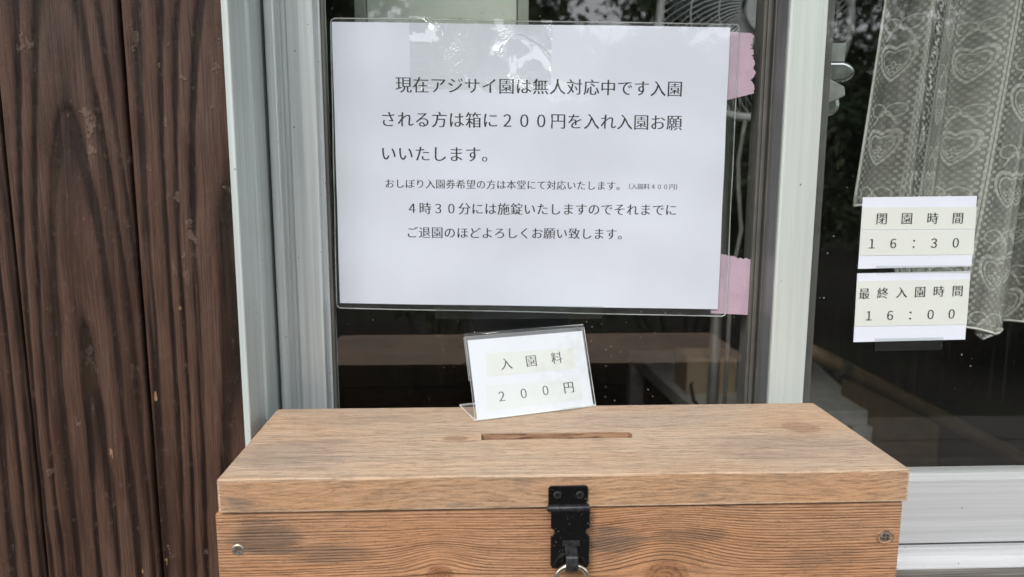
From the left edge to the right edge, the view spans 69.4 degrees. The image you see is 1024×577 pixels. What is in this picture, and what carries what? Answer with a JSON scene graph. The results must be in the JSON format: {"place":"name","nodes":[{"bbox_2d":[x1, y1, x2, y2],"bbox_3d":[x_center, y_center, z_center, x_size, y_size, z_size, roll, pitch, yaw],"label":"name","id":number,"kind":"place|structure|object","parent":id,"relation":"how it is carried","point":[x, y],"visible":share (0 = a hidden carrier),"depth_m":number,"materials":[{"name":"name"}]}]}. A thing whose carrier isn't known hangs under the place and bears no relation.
{"place":"outdoors","nodes":[
{"label":"outdoors","id":0,"kind":"place"},
{"bbox_2d":[326,0,1023,408],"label":"room wall","id":1,"kind":"structure","parent":0,"point":[400,356],"depth_m":3.48,"materials":[{"name":"paint"}]},
{"bbox_2d":[928,401,1023,466],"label":"room floor","id":2,"kind":"structure","parent":0,"point":[1003,421],"depth_m":3.21,"materials":[{"name":"black"}]},
{"bbox_2d":[627,349,871,441],"bbox_3d":[0.529,0.519,1.687,0.452,0.660,0.510,0,9,-2],"label":"desk","id":3,"kind":"object","parent":2,"relation":"on","point":[656,368],"visible":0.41,"depth_m":1.58,"materials":[{"name":"grey laminate"}]},
{"bbox_2d":[689,354,708,403],"bbox_3d":[0.376,0.183,1.490,0.037,0.063,0.221,3,9,18],"label":"cable","id":4,"kind":"object","parent":3,"relation":"on","point":[694,401],"visible":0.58,"depth_m":1.46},
{"bbox_2d":[675,348,736,393],"bbox_3d":[0.401,0.170,1.538,0.100,0.074,0.090,0,9,-2],"label":"cardboard box","id":5,"kind":"object","parent":3,"relation":"on","point":[691,364],"visible":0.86,"depth_m":1.50,"materials":[{"name":"brown cardboard"}]},
{"bbox_2d":[655,0,855,403],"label":"electric fan","id":6,"kind":"object","parent":2,"relation":"on","point":[737,15],"visible":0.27,"depth_m":0.94},
{"bbox_2d":[841,379,939,466],"bbox_3d":[0.747,0.531,1.503,0.180,0.693,0.100,0,9,-2],"label":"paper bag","id":7,"kind":"object","parent":2,"relation":"on","point":[904,436],"visible":0.28,"depth_m":1.42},
{"bbox_2d":[812,344,1023,464],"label":"wooden pole","id":8,"kind":"object","parent":2,"relation":"on","point":[840,367],"visible":0.85,"depth_m":1.15,"materials":[{"name":"brown wood"}]},
{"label":"room front wall","id":9,"kind":"structure","parent":2,"relation":"on","visible":0},
{"bbox_2d":[354,0,528,24],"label":"hanging screen","id":10,"kind":"object","parent":9,"relation":"attached to","point":[514,12],"depth_m":0.63,"materials":[{"name":"white"}]},
{"bbox_2d":[853,0,1023,339],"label":"lace curtain","id":11,"kind":"object","parent":9,"relation":"hanging from","point":[972,84],"visible":0.86,"depth_m":0.70,"materials":[{"name":"white fabric"}]},
{"bbox_2d":[1010,277,1023,406],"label":"room wall","id":12,"kind":"structure","parent":0,"point":[1017,393],"depth_m":3.57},
{"label":"ground","id":13,"kind":"structure","parent":0,"visible":0},
{"bbox_2d":[896,567,1023,576],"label":"wooden ledge","id":14,"kind":"object","parent":13,"relation":"on","point":[994,572],"depth_m":0.54,"materials":[{"name":"grey wood"}]},
{"bbox_2d":[216,403,908,576],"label":"donation box","id":15,"kind":"object","parent":14,"relation":"on","point":[763,490],"visible":0.98,"depth_m":0.41,"materials":[{"name":"brown wood"}]},
{"bbox_2d":[460,324,595,420],"bbox_3d":[0.011,0.056,0.517,0.090,0.055,0.036,-3,9,-21],"label":"card stand","id":16,"kind":"object","parent":15,"relation":"on","point":[523,375],"visible":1,"depth_m":0.51,"materials":[{"name":"clear plastic"}]},
{"bbox_2d":[554,564,589,576],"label":"padlock","id":17,"kind":"object","parent":15,"relation":"hanging from","point":[581,568],"visible":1,"depth_m":0.40,"materials":[{"name":"metal"}]},
{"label":"stone plinth","id":18,"kind":"structure","parent":0,"visible":0},
{"bbox_2d":[0,0,244,576],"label":"wooden wall","id":19,"kind":"structure","parent":18,"relation":"on","point":[122,438],"depth_m":0.49,"materials":[{"name":"brown wood"}]},
{"bbox_2d":[221,0,1023,569],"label":"window frame","id":20,"kind":"object","parent":19,"relation":"attached to","point":[247,100],"depth_m":0.51,"materials":[{"name":"metal"}]},
{"bbox_2d":[263,0,835,408],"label":"window sash","id":21,"kind":"object","parent":20,"relation":"attached to","point":[295,32],"depth_m":0.55,"materials":[{"name":"silver metal"}]},
{"bbox_2d":[330,18,739,316],"bbox_3d":[0.017,-0.086,0.554,0.301,0.220,0.005,0,9,-2],"label":"laminated notice","id":22,"kind":"object","parent":21,"relation":"attached to","point":[537,165],"visible":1,"depth_m":0.55,"materials":[{"name":"white paper"}]},
{"bbox_2d":[711,254,750,314],"bbox_3d":[0.173,-0.004,0.575,0.035,0.051,0.001,0,9,-2],"label":"pink tape","id":23,"kind":"object","parent":21,"relation":"attached to","point":[738,286],"visible":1,"depth_m":0.58,"materials":[{"name":"pink paper"}]},
{"bbox_2d":[727,32,755,99],"bbox_3d":[0.169,-0.165,0.550,0.025,0.050,0.001,0,9,-2],"label":"pink tape","id":24,"kind":"object","parent":21,"relation":"attached to","point":[741,75],"visible":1,"depth_m":0.55,"materials":[{"name":"pink paper"}]},
{"bbox_2d":[828,43,854,116],"bbox_3d":[0.248,-0.162,0.570,0.034,0.057,0.026,0,9,-2],"label":"crescent lock","id":25,"kind":"object","parent":21,"relation":"attached to","point":[842,71],"visible":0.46,"depth_m":0.57,"materials":[{"name":"metal"}]},
{"bbox_2d":[756,0,1023,542],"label":"window sash","id":26,"kind":"object","parent":20,"relation":"attached to","point":[944,504],"depth_m":0.55,"materials":[{"name":"metal"}]},
{"bbox_2d":[853,271,969,341],"bbox_3d":[0.303,0.014,0.561,0.088,0.054,0.001,0,9,-2],"label":"paper notice","id":27,"kind":"object","parent":26,"relation":"attached to","point":[910,306],"visible":1,"depth_m":0.56,"materials":[{"name":"white paper"}]},
{"bbox_2d":[858,196,976,268],"bbox_3d":[0.304,-0.042,0.553,0.088,0.054,0.001,0,9,-2],"label":"paper notice","id":28,"kind":"object","parent":26,"relation":"attached to","point":[915,232],"visible":1,"depth_m":0.55,"materials":[{"name":"white paper"}]}
]}

